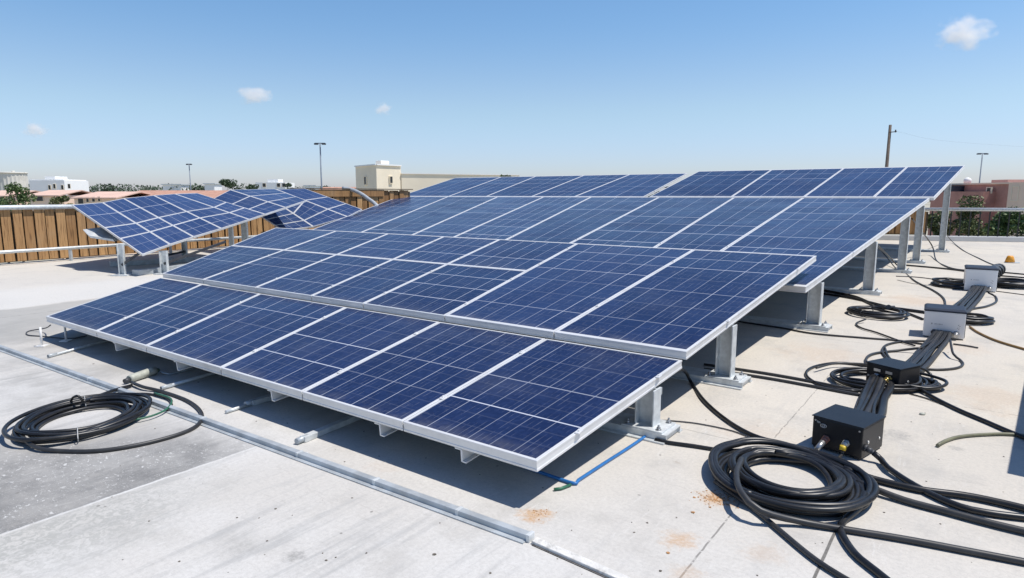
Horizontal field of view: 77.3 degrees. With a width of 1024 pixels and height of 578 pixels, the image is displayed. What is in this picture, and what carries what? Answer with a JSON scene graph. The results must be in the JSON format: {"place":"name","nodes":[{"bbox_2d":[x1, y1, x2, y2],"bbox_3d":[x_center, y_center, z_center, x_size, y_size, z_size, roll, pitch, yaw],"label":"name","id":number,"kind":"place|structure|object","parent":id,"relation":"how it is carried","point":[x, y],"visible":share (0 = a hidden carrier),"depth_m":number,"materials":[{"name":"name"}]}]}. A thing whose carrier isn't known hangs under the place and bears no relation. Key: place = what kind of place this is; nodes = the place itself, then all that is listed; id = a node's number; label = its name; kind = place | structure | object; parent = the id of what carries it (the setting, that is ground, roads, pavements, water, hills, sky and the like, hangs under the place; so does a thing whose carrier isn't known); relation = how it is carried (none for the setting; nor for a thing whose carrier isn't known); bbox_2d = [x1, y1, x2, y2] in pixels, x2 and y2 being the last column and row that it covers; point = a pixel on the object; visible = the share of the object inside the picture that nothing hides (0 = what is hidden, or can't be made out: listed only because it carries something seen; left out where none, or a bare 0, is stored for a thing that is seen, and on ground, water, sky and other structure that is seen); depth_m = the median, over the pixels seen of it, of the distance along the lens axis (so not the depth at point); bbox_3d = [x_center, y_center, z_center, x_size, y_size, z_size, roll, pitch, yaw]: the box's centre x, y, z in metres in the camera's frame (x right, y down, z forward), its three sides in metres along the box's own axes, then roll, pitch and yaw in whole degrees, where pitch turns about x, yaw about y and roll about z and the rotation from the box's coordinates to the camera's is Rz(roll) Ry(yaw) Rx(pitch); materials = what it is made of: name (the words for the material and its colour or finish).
{"place":"outdoors","nodes":[
{"label":"outdoors","id":0,"kind":"place"},
{"bbox_2d":[29,176,88,191],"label":"white building","id":1,"kind":"structure","parent":0,"point":[53,183],"depth_m":138.31,"materials":[{"name":"white paint"}]},
{"bbox_2d":[26,190,92,258],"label":"terracotta house","id":2,"kind":"structure","parent":0,"point":[43,197],"depth_m":96.31,"materials":[{"name":"pink concrete"}]},
{"bbox_2d":[72,203,134,228],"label":"solar panel","id":3,"kind":"object","parent":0,"point":[103,215],"visible":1,"depth_m":14.94,"materials":[{"name":"blue glass"}]},
{"bbox_2d":[83,227,118,241],"bbox_3d":[-9.228,-1.238,14.435,0.574,0.298,0.944,-8,12,-44],"label":"bent bracket","id":4,"kind":"object","parent":3,"relation":"hanging from","point":[100,233],"visible":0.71,"depth_m":14.39,"materials":[{"name":"metal"}]},
{"bbox_2d":[105,223,148,239],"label":"solar panel","id":5,"kind":"object","parent":4,"relation":"on","point":[122,231],"visible":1,"depth_m":14.26,"materials":[{"name":"blue glass"}]},
{"bbox_2d":[103,198,157,222],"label":"solar panel","id":6,"kind":"object","parent":4,"relation":"on","point":[130,210],"visible":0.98,"depth_m":15.71,"materials":[{"name":"blue glass"}]},
{"bbox_2d":[125,190,228,251],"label":"terracotta house","id":7,"kind":"structure","parent":0,"point":[212,193],"depth_m":101.66,"materials":[{"name":"pink concrete"}]},
{"bbox_2d":[354,160,519,192],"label":"cream building","id":8,"kind":"structure","parent":0,"point":[380,174],"depth_m":63.67,"materials":[{"name":"beige paint"}]},
{"bbox_2d":[0,201,929,263],"bbox_3d":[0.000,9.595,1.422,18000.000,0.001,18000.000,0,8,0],"label":"ground","id":9,"kind":"structure","parent":0,"point":[927,205],"depth_m":155.46,"materials":[{"name":"grey concrete"}]},
{"bbox_2d":[0,171,28,195],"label":"storage tank","id":10,"kind":"object","parent":9,"relation":"on","point":[21,178],"visible":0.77,"depth_m":204.12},
{"bbox_2d":[0,181,36,261],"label":"leafy tree","id":11,"kind":"object","parent":9,"relation":"on","point":[22,197],"visible":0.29,"depth_m":78.83,"materials":[{"name":"green plant"}]},
{"bbox_2d":[70,191,151,257],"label":"terracotta house","id":12,"kind":"structure","parent":9,"relation":"on","point":[100,197],"depth_m":92.29,"materials":[{"name":"pink concrete"}]},
{"bbox_2d":[28,183,930,201],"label":"wood","id":13,"kind":"object","parent":9,"relation":"on","point":[112,187],"visible":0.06,"depth_m":239.83,"materials":[{"name":"green plant"}]},
{"bbox_2d":[951,195,988,235],"bbox_3d":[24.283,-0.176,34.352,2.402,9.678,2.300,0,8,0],"label":"leafy shrub","id":14,"kind":"object","parent":9,"relation":"on","point":[964,225],"visible":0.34,"depth_m":33.56,"materials":[{"name":"green plant"}]},
{"bbox_2d":[982,206,1023,236],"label":"leafy shrub","id":15,"kind":"object","parent":9,"relation":"on","point":[1003,224],"visible":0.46,"depth_m":31.76,"materials":[{"name":"green plant"}]},
{"bbox_2d":[0,240,1023,577],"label":"roof deck","id":16,"kind":"structure","parent":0,"point":[212,496],"depth_m":3.92,"materials":[{"name":"concrete"}]},
{"bbox_2d":[59,327,72,341],"bbox_3d":[-5.217,0.499,7.475,0.100,0.220,0.100,0,8,0],"label":"support rod","id":17,"kind":"object","parent":16,"relation":"on","point":[65,335],"visible":0.78,"depth_m":7.47,"materials":[{"name":"white paint"}]},
{"bbox_2d":[46,278,200,336],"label":"solar panel","id":18,"kind":"object","parent":17,"relation":"on","point":[91,317],"visible":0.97,"depth_m":7.91,"materials":[{"name":"blue glass"}]},
{"bbox_2d":[1,381,203,453],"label":"cable coil","id":19,"kind":"object","parent":16,"relation":"on","point":[40,416],"visible":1,"depth_m":4.73,"materials":[{"name":"black rubber"}]},
{"bbox_2d":[111,244,139,275],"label":"mounting post","id":20,"kind":"object","parent":16,"relation":"on","point":[122,261],"visible":0.98,"depth_m":13.49,"materials":[{"name":"metal"}]},
{"bbox_2d":[120,232,169,255],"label":"solar panel","id":21,"kind":"object","parent":20,"relation":"on","point":[143,244],"visible":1,"depth_m":13.78,"materials":[{"name":"blue glass"}]},
{"bbox_2d":[0,204,276,262],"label":"wooden fence","id":22,"kind":"object","parent":16,"relation":"on","point":[40,232],"visible":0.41,"depth_m":16.48,"materials":[{"name":"brown wood"}]},
{"bbox_2d":[124,195,186,217],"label":"solar panel","id":23,"kind":"object","parent":16,"relation":"on","point":[156,206],"visible":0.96,"depth_m":16.44,"materials":[{"name":"blue glass"}]},
{"bbox_2d":[109,256,203,266],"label":"ground beam","id":24,"kind":"structure","parent":16,"relation":"on","point":[146,261],"depth_m":15.64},
{"bbox_2d":[123,367,195,383],"bbox_3d":[-3.242,0.746,6.279,0.226,0.083,1.150,3,9,20],"label":"cable plug","id":25,"kind":"object","parent":16,"relation":"on","point":[141,374],"visible":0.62,"depth_m":5.95,"materials":[{"name":"grey plastic"}]},
{"bbox_2d":[154,194,212,210],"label":"solar panel","id":26,"kind":"object","parent":16,"relation":"on","point":[182,202],"visible":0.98,"depth_m":17.13,"materials":[{"name":"blue glass"}]},
{"bbox_2d":[153,241,225,274],"bbox_3d":[-7.043,-0.696,14.090,1.562,0.644,0.431,-7,11,-39],"label":"mounting post","id":27,"kind":"object","parent":16,"relation":"on","point":[164,261],"visible":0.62,"depth_m":13.80,"materials":[{"name":"metal"}]},
{"bbox_2d":[151,226,192,245],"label":"solar panel","id":28,"kind":"object","parent":27,"relation":"on","point":[172,235],"visible":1,"depth_m":14.48,"materials":[{"name":"blue glass"}]},
{"bbox_2d":[173,218,220,237],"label":"solar panel","id":29,"kind":"object","parent":27,"relation":"on","point":[196,228],"visible":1,"depth_m":15.21,"materials":[{"name":"blue glass"}]},
{"bbox_2d":[228,227,233,245],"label":"mounting post","id":30,"kind":"object","parent":16,"relation":"on","point":[231,235],"visible":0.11,"depth_m":16.52,"materials":[{"name":"metal"}]},
{"bbox_2d":[201,213,248,229],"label":"solar panel","id":31,"kind":"object","parent":30,"relation":"on","point":[224,221],"visible":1,"depth_m":15.99,"materials":[{"name":"blue glass"}]},
{"bbox_2d":[0,345,534,543],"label":"conduit rail","id":32,"kind":"object","parent":16,"relation":"on","point":[492,525],"visible":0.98,"depth_m":3.99,"materials":[{"name":"metal"}]},
{"bbox_2d":[294,201,326,219],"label":"solar panel","id":33,"kind":"object","parent":16,"relation":"on","point":[305,210],"visible":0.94,"depth_m":20.01,"materials":[{"name":"blue glass"}]},
{"bbox_2d":[304,209,345,227],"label":"solar panel","id":34,"kind":"object","parent":16,"relation":"on","point":[327,216],"visible":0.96,"depth_m":19.58,"materials":[{"name":"blue glass"}]},
{"bbox_2d":[294,415,361,444],"bbox_3d":[-1.185,0.973,4.875,0.055,0.044,1.152,5,10,30],"label":"cross link","id":35,"kind":"object","parent":16,"relation":"on","point":[323,430],"visible":0.6,"depth_m":4.59,"materials":[{"name":"metal"}]},
{"bbox_2d":[290,188,412,228],"bbox_3d":[-6.022,-3.005,25.133,0.196,1.862,6.188,5,10,33],"label":"wooden fence","id":36,"kind":"object","parent":16,"relation":"on","point":[377,196],"visible":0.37,"depth_m":25.16,"materials":[{"name":"brown wood"}]},
{"bbox_2d":[410,177,499,196],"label":"solar panel","id":37,"kind":"object","parent":16,"relation":"on","point":[450,187],"visible":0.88,"depth_m":29.92,"materials":[{"name":"blue glass"}]},
{"bbox_2d":[455,447,479,463],"bbox_3d":[0.231,0.867,4.506,0.090,0.361,1.815,6,10,36],"label":"support rail","id":38,"kind":"object","parent":16,"relation":"on","point":[467,456],"visible":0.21,"depth_m":3.80,"materials":[{"name":"grey metal"}]},
{"bbox_2d":[403,339,681,471],"bbox_3d":[0.244,0.716,4.532,1.260,0.225,1.917,6,10,36],"label":"solar panel","id":39,"kind":"object","parent":38,"relation":"on","point":[540,405],"visible":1,"depth_m":4.26,"materials":[{"name":"blue glass"}]},
{"bbox_2d":[448,176,534,196],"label":"solar panel","id":40,"kind":"object","parent":16,"relation":"on","point":[491,187],"visible":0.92,"depth_m":28.34,"materials":[{"name":"blue glass"}]},
{"bbox_2d":[531,537,630,577],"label":"conduit strip","id":41,"kind":"object","parent":16,"relation":"on","point":[575,559],"visible":1,"depth_m":2.98,"materials":[{"name":"metal"}]},
{"bbox_2d":[521,435,645,484],"bbox_3d":[0.583,1.057,4.376,0.430,0.021,1.258,6,11,37],"label":"blue hose","id":42,"kind":"object","parent":16,"relation":"on","point":[585,475],"visible":0.77,"depth_m":3.94,"materials":[{"name":"plastic"}]},
{"bbox_2d":[598,386,682,444],"bbox_3d":[-1.561,0.595,6.453,6.700,0.329,0.346,6,10,36],"label":"mounting post","id":43,"kind":"object","parent":16,"relation":"on","point":[648,422],"visible":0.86,"depth_m":4.59,"materials":[{"name":"metal"}]},
{"bbox_2d":[96,284,259,351],"bbox_3d":[-3.807,0.267,7.563,1.158,0.225,3.048,0,8,0],"label":"solar panel","id":44,"kind":"object","parent":43,"relation":"on","point":[141,330],"visible":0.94,"depth_m":7.24,"materials":[{"name":"blue glass"}]},
{"bbox_2d":[146,294,345,374],"bbox_3d":[-2.658,0.389,6.740,1.452,0.225,2.864,1,8,6],"label":"solar panel","id":45,"kind":"object","parent":43,"relation":"on","point":[215,343],"visible":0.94,"depth_m":6.44,"materials":[{"name":"blue glass"}]},
{"bbox_2d":[221,307,438,399],"bbox_3d":[-1.688,0.508,5.939,1.409,0.225,2.253,4,9,24],"label":"solar panel","id":46,"kind":"object","parent":43,"relation":"on","point":[296,364],"visible":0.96,"depth_m":5.66,"materials":[{"name":"blue glass"}]},
{"bbox_2d":[302,322,544,430],"bbox_3d":[-0.696,0.615,5.216,1.276,0.225,2.042,5,10,31],"label":"solar panel","id":47,"kind":"object","parent":43,"relation":"on","point":[395,386],"visible":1,"depth_m":4.95,"materials":[{"name":"blue glass"}]},
{"bbox_2d":[669,324,751,389],"bbox_3d":[-0.962,0.272,7.929,7.610,0.534,0.346,6,10,36],"label":"mounting post","id":48,"kind":"object","parent":16,"relation":"on","point":[723,374],"visible":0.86,"depth_m":5.82,"materials":[{"name":"metal"}]},
{"bbox_2d":[203,250,333,291],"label":"solar panel","id":49,"kind":"object","parent":48,"relation":"on","point":[251,276],"visible":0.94,"depth_m":9.57,"materials":[{"name":"blue glass"}]},
{"bbox_2d":[256,255,390,300],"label":"solar panel","id":50,"kind":"object","parent":48,"relation":"on","point":[307,283],"visible":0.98,"depth_m":8.81,"materials":[{"name":"blue glass"}]},
{"bbox_2d":[311,260,445,308],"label":"solar panel","id":51,"kind":"object","parent":48,"relation":"on","point":[358,291],"visible":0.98,"depth_m":8.16,"materials":[{"name":"blue glass"}]},
{"bbox_2d":[363,264,525,321],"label":"solar panel","id":52,"kind":"object","parent":48,"relation":"on","point":[439,294],"visible":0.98,"depth_m":7.47,"materials":[{"name":"blue glass"}]},
{"bbox_2d":[445,243,693,338],"bbox_3d":[0.755,-0.142,7.934,1.908,0.485,4.448,5,10,30],"label":"solar panel","id":53,"kind":"object","parent":48,"relation":"on","point":[548,298],"visible":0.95,"depth_m":7.26,"materials":[{"name":"blue glass"}]},
{"bbox_2d":[554,249,815,359],"bbox_3d":[2.016,-0.005,7.011,1.608,0.485,4.250,6,10,35],"label":"solar panel","id":54,"kind":"object","parent":48,"relation":"on","point":[688,305],"visible":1,"depth_m":6.34,"materials":[{"name":"blue glass"}]},
{"bbox_2d":[678,368,765,437],"bbox_3d":[1.473,0.798,4.959,0.645,0.382,1.651,-2,9,-12],"label":"power cable","id":55,"kind":"object","parent":16,"relation":"on","point":[719,414],"visible":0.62,"depth_m":5.00,"materials":[{"name":"black rubber"}]},
{"bbox_2d":[704,363,862,391],"bbox_3d":[2.525,0.819,5.967,1.500,0.026,0.080,7,11,38],"label":"power cable","id":56,"kind":"object","parent":16,"relation":"on","point":[784,376],"visible":0.71,"depth_m":5.95,"materials":[{"name":"grey rubber"}]},
{"bbox_2d":[738,282,832,332],"bbox_3d":[-0.445,-0.253,11.256,11.055,0.597,0.346,6,10,36],"label":"mounting post","id":57,"kind":"object","parent":16,"relation":"on","point":[812,321],"visible":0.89,"depth_m":8.15,"materials":[{"name":"metal"}]},
{"bbox_2d":[162,246,282,283],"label":"solar panel","id":58,"kind":"object","parent":57,"relation":"on","point":[199,270],"visible":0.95,"depth_m":10.46,"materials":[{"name":"blue glass"}]},
{"bbox_2d":[231,228,334,249],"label":"solar panel","id":59,"kind":"object","parent":57,"relation":"on","point":[280,238],"visible":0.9,"depth_m":13.08,"materials":[{"name":"blue glass"}]},
{"bbox_2d":[285,231,387,254],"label":"solar panel","id":60,"kind":"object","parent":57,"relation":"on","point":[335,242],"visible":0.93,"depth_m":12.03,"materials":[{"name":"blue glass"}]},
{"bbox_2d":[312,196,445,231],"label":"solar panel","id":61,"kind":"object","parent":57,"relation":"on","point":[373,216],"visible":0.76,"depth_m":19.82,"materials":[{"name":"blue glass"}]},
{"bbox_2d":[337,234,443,259],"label":"solar panel","id":62,"kind":"object","parent":57,"relation":"on","point":[390,246],"visible":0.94,"depth_m":11.17,"materials":[{"name":"blue glass"}]},
{"bbox_2d":[363,197,495,234],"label":"solar panel","id":63,"kind":"object","parent":57,"relation":"on","point":[425,217],"visible":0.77,"depth_m":18.63,"materials":[{"name":"blue glass"}]},
{"bbox_2d":[393,236,499,263],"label":"solar panel","id":64,"kind":"object","parent":57,"relation":"on","point":[445,250],"visible":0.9,"depth_m":10.41,"materials":[{"name":"blue glass"}]},
{"bbox_2d":[449,239,576,270],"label":"solar panel","id":65,"kind":"object","parent":57,"relation":"on","point":[520,255],"visible":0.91,"depth_m":9.61,"materials":[{"name":"blue glass"}]},
{"bbox_2d":[704,368,871,395],"bbox_3d":[2.477,0.841,5.817,1.484,0.026,0.074,6,10,36],"label":"power cable","id":66,"kind":"object","parent":16,"relation":"on","point":[807,385],"visible":0.7,"depth_m":5.73,"materials":[{"name":"grey rubber"}]},
{"bbox_2d":[665,184,950,252],"bbox_3d":[7.548,-2.640,22.590,13.250,1.997,0.346,6,10,36],"label":"mounting post","id":67,"kind":"object","parent":16,"relation":"on","point":[944,219],"visible":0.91,"depth_m":18.85,"materials":[{"name":"metal"}]},
{"bbox_2d":[486,175,583,196],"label":"solar panel","id":68,"kind":"object","parent":67,"relation":"on","point":[533,186],"visible":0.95,"depth_m":27.16,"materials":[{"name":"blue glass"}]},
{"bbox_2d":[531,174,629,196],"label":"solar panel","id":69,"kind":"object","parent":67,"relation":"on","point":[579,186],"visible":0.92,"depth_m":25.86,"materials":[{"name":"blue glass"}]},
{"bbox_2d":[575,173,686,196],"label":"solar panel","id":70,"kind":"object","parent":67,"relation":"on","point":[638,185],"visible":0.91,"depth_m":24.32,"materials":[{"name":"blue glass"}]},
{"bbox_2d":[650,170,770,196],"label":"solar panel","id":71,"kind":"object","parent":67,"relation":"on","point":[715,183],"visible":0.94,"depth_m":22.58,"materials":[{"name":"blue glass"}]},
{"bbox_2d":[732,168,843,197],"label":"solar panel","id":72,"kind":"object","parent":67,"relation":"on","point":[790,183],"visible":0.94,"depth_m":21.12,"materials":[{"name":"blue glass"}]},
{"bbox_2d":[804,167,906,197],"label":"solar panel","id":73,"kind":"object","parent":67,"relation":"on","point":[872,182],"visible":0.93,"depth_m":19.86,"materials":[{"name":"blue glass"}]},
{"bbox_2d":[874,165,964,199],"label":"solar panel","id":74,"kind":"object","parent":67,"relation":"on","point":[932,182],"visible":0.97,"depth_m":18.90,"materials":[{"name":"blue glass"}]},
{"bbox_2d":[737,321,938,346],"bbox_3d":[3.794,0.537,7.883,2.508,0.022,0.230,7,11,38],"label":"power cable","id":75,"kind":"object","parent":16,"relation":"on","point":[829,334],"visible":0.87,"depth_m":7.74,"materials":[{"name":"grey rubber"}]},
{"bbox_2d":[812,404,885,459],"bbox_3d":[2.246,0.971,4.274,0.458,0.225,0.388,-7,11,-39],"label":"junction box","id":76,"kind":"object","parent":16,"relation":"on","point":[857,434],"visible":1,"depth_m":4.23,"materials":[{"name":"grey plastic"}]},
{"bbox_2d":[824,241,881,295],"bbox_3d":[1.798,-0.834,14.145,11.186,0.900,0.346,6,10,36],"label":"mounting post","id":77,"kind":"object","parent":16,"relation":"on","point":[867,288],"visible":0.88,"depth_m":10.99,"materials":[{"name":"metal"}]},
{"bbox_2d":[413,197,541,236],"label":"solar panel","id":78,"kind":"object","parent":77,"relation":"on","point":[476,216],"visible":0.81,"depth_m":17.73,"materials":[{"name":"blue glass"}]},
{"bbox_2d":[455,197,589,239],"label":"solar panel","id":79,"kind":"object","parent":77,"relation":"on","point":[518,220],"visible":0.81,"depth_m":16.59,"materials":[{"name":"blue glass"}]},
{"bbox_2d":[708,437,1023,577],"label":"cable coil","id":80,"kind":"object","parent":16,"relation":"on","point":[754,492],"visible":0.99,"depth_m":3.50,"materials":[{"name":"black rubber"}]},
{"bbox_2d":[854,374,894,418],"bbox_3d":[2.834,0.907,5.045,0.232,0.126,1.527,6,10,35],"label":"cable bundle","id":81,"kind":"object","parent":16,"relation":"on","point":[874,386],"visible":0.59,"depth_m":5.25,"materials":[{"name":"black rubber"}]},
{"bbox_2d":[839,217,911,273],"bbox_3d":[4.139,-1.441,17.159,11.324,1.217,0.346,6,10,36],"label":"mounting post","id":82,"kind":"object","parent":16,"relation":"on","point":[903,245],"visible":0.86,"depth_m":13.98,"materials":[{"name":"metal"}]},
{"bbox_2d":[507,197,657,242],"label":"solar panel","id":83,"kind":"object","parent":82,"relation":"on","point":[580,220],"visible":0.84,"depth_m":15.78,"materials":[{"name":"blue glass"}]},
{"bbox_2d":[572,197,733,246],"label":"solar panel","id":84,"kind":"object","parent":82,"relation":"on","point":[657,221],"visible":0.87,"depth_m":14.46,"materials":[{"name":"blue glass"}]},
{"bbox_2d":[656,197,801,250],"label":"solar panel","id":85,"kind":"object","parent":82,"relation":"on","point":[728,223],"visible":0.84,"depth_m":13.58,"materials":[{"name":"blue glass"}]},
{"bbox_2d":[722,198,929,292],"bbox_3d":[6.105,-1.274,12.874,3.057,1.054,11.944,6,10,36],"label":"solar panel","id":86,"kind":"object","parent":82,"relation":"on","point":[832,235],"visible":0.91,"depth_m":11.91,"materials":[{"name":"blue glass"}]},
{"bbox_2d":[830,367,928,392],"bbox_3d":[3.324,0.817,5.804,0.827,0.078,0.664,0,8,0],"label":"cable coil","id":87,"kind":"object","parent":16,"relation":"on","point":[859,383],"visible":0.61,"depth_m":5.69,"materials":[{"name":"black rubber"}]},
{"bbox_2d":[846,304,915,345],"bbox_3d":[4.897,0.389,8.337,0.783,0.184,2.453,3,9,21],"label":"cable coil","id":88,"kind":"object","parent":16,"relation":"on","point":[884,313],"visible":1,"depth_m":8.84,"materials":[{"name":"black rubber"}]},
{"bbox_2d":[851,206,925,263],"bbox_3d":[5.636,-1.829,19.088,11.411,1.419,0.346,6,10,36],"label":"mounting post","id":89,"kind":"object","parent":16,"relation":"on","point":[915,258],"visible":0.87,"depth_m":15.88,"materials":[{"name":"metal"}]},
{"bbox_2d":[866,357,921,387],"bbox_3d":[3.374,0.766,5.705,0.374,0.210,0.313,-4,10,-28],"label":"junction box","id":90,"kind":"object","parent":16,"relation":"on","point":[899,372],"visible":0.84,"depth_m":5.62,"materials":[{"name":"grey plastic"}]},
{"bbox_2d":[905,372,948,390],"bbox_3d":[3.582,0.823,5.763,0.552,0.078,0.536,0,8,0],"label":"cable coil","id":91,"kind":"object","parent":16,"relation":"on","point":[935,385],"visible":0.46,"depth_m":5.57,"materials":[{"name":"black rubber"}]},
{"bbox_2d":[906,329,952,371],"bbox_3d":[4.324,0.671,6.697,0.216,0.108,2.436,7,11,40],"label":"cable bundle","id":92,"kind":"object","parent":16,"relation":"on","point":[924,357],"visible":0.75,"depth_m":6.88,"materials":[{"name":"black rubber"}]},
{"bbox_2d":[843,465,1023,511],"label":"power cable","id":93,"kind":"object","parent":16,"relation":"on","point":[959,494],"visible":0.85,"depth_m":3.61,"materials":[{"name":"black rubber"}]},
{"bbox_2d":[856,479,1023,534],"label":"power cable","id":94,"kind":"object","parent":16,"relation":"on","point":[956,513],"visible":0.88,"depth_m":3.40,"materials":[{"name":"grey rubber"}]},
{"bbox_2d":[923,303,966,339],"bbox_3d":[5.226,0.393,7.742,0.426,0.352,0.496,5,10,33],"label":"junction box","id":95,"kind":"object","parent":16,"relation":"on","point":[951,318],"visible":0.85,"depth_m":7.60,"materials":[{"name":"white plastic"}]},
{"bbox_2d":[930,277,963,288],"bbox_3d":[8.354,-0.103,11.858,1.007,0.123,1.026,0,8,0],"label":"cable coil","id":96,"kind":"object","parent":16,"relation":"on","point":[953,283],"visible":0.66,"depth_m":11.87,"materials":[{"name":"black rubber"}]},
{"bbox_2d":[872,451,1023,520],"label":"power cable","id":97,"kind":"object","parent":16,"relation":"on","point":[948,501],"visible":0.98,"depth_m":3.50,"materials":[{"name":"black rubber"}]},
{"bbox_2d":[878,235,1023,241],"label":"parapet","id":98,"kind":"structure","parent":16,"relation":"on","point":[972,238],"depth_m":23.25,"materials":[{"name":"white concrete"}]},
{"bbox_2d":[916,208,1023,236],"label":"iron railing","id":99,"kind":"object","parent":98,"relation":"on","point":[978,209],"visible":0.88,"depth_m":23.18,"materials":[{"name":"metal"}]},
{"bbox_2d":[954,285,987,311],"bbox_3d":[6.795,0.229,9.625,0.268,0.123,4.436,7,11,40],"label":"cable bundle","id":100,"kind":"object","parent":16,"relation":"on","point":[976,293],"visible":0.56,"depth_m":10.26,"materials":[{"name":"black rubber"}]},
{"bbox_2d":[918,385,1023,438],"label":"power cable","id":101,"kind":"object","parent":16,"relation":"on","point":[976,417],"visible":0.9,"depth_m":4.89,"materials":[{"name":"black rubber"}]},
{"bbox_2d":[963,264,998,291],"bbox_3d":[8.374,-0.192,11.448,0.476,0.422,0.596,5,10,33],"label":"junction box","id":102,"kind":"object","parent":16,"relation":"on","point":[984,275],"visible":0.77,"depth_m":11.27,"materials":[{"name":"white plastic"}]},
{"bbox_2d":[0,0,1023,190],"label":"sky","id":103,"kind":"structure","parent":0,"point":[115,92],"materials":[{"name":"blue"}]},
{"bbox_2d":[927,177,1023,236],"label":"brick building","id":104,"kind":"structure","parent":0,"point":[1001,193],"depth_m":46.89,"materials":[{"name":"pink brick"}]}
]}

